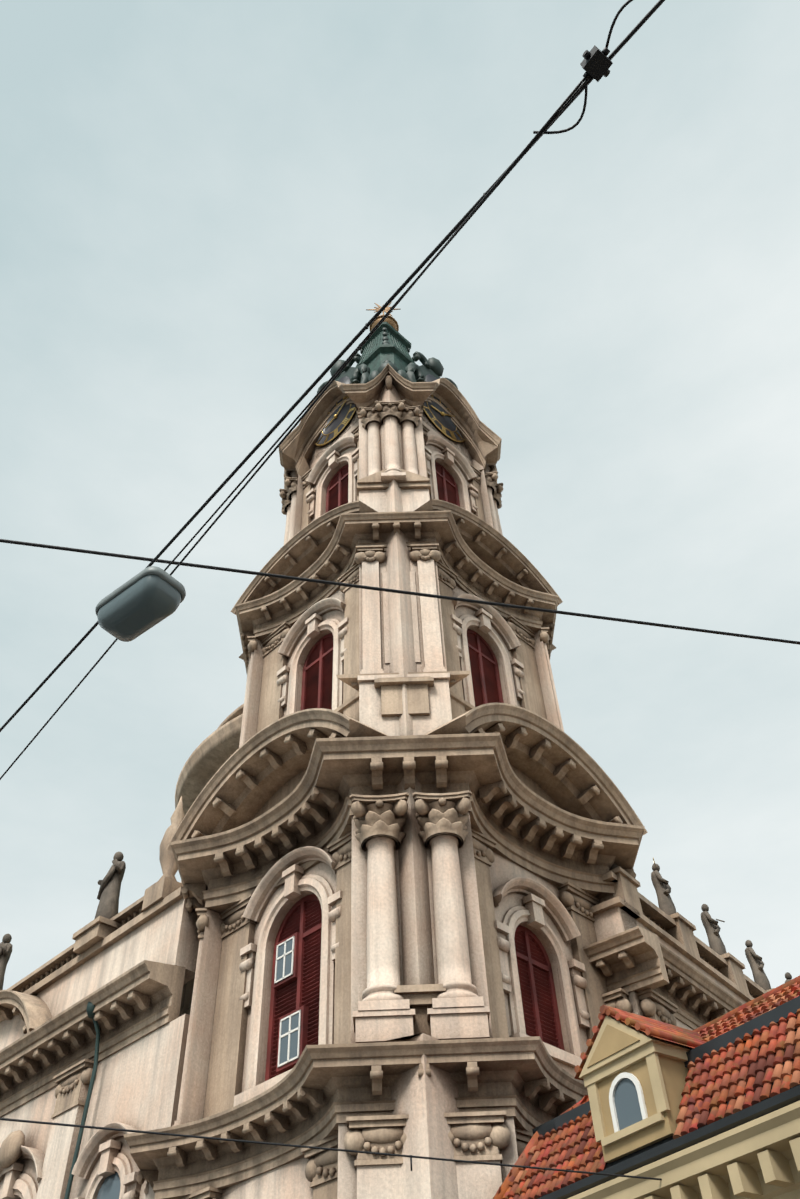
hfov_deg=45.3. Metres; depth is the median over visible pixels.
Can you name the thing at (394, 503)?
tier walls
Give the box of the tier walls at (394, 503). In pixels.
[286,385,497,535]
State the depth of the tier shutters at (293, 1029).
26.80 m
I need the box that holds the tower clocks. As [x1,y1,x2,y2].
[315,395,464,446]
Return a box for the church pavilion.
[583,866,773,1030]
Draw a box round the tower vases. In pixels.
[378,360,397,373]
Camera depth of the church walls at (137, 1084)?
30.92 m
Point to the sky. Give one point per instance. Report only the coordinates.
(204, 203)
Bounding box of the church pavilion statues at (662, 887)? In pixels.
[609,858,791,990]
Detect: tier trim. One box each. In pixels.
[124,1036,587,1198]
[166,703,647,1125]
[231,499,563,754]
[279,364,502,548]
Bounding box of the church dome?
[175,704,243,1016]
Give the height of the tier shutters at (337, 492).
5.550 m
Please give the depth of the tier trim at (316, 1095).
21.33 m
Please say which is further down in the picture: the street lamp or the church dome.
the church dome
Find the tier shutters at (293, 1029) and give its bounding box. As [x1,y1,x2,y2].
[265,894,564,1080]
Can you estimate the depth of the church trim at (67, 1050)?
31.16 m
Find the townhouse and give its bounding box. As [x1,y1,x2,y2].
[493,976,799,1198]
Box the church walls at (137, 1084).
[0,898,198,1198]
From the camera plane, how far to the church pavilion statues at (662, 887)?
36.12 m
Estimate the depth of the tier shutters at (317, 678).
35.81 m
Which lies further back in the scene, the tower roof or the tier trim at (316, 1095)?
the tower roof
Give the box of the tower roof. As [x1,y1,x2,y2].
[317,302,457,392]
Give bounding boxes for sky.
[0,0,799,989]
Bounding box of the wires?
[0,0,799,1180]
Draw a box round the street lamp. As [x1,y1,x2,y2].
[95,566,185,641]
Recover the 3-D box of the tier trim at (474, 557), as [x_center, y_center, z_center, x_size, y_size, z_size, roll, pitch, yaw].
[0.067,4.771,37.782,14.191,13.202,14.191,-4,-47,1]
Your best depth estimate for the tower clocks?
48.60 m
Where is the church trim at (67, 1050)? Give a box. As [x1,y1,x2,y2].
[0,796,185,1198]
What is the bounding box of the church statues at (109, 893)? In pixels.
[0,852,125,989]
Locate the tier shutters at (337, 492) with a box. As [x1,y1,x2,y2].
[326,462,459,512]
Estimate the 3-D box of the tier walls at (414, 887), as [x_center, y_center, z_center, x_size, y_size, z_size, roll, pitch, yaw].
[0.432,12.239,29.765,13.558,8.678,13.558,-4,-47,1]
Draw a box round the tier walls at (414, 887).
[181,776,587,1123]
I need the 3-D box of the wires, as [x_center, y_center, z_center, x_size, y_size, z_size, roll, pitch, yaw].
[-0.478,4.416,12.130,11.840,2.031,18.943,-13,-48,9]
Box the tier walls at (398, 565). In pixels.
[239,530,559,747]
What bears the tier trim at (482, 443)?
on the tier trim at (474, 557)
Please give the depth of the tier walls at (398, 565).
35.46 m
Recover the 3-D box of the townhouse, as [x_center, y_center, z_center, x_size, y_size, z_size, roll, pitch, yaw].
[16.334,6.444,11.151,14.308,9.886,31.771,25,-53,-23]
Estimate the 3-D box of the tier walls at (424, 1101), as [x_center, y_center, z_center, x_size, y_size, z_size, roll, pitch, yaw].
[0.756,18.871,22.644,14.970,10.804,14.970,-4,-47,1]
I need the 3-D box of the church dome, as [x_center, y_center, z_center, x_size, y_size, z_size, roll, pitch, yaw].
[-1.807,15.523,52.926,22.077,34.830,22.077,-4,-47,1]
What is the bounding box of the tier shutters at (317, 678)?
[300,629,503,710]
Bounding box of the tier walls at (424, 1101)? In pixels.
[144,1033,517,1198]
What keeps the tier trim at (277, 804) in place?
on the tier trim at (316, 1095)

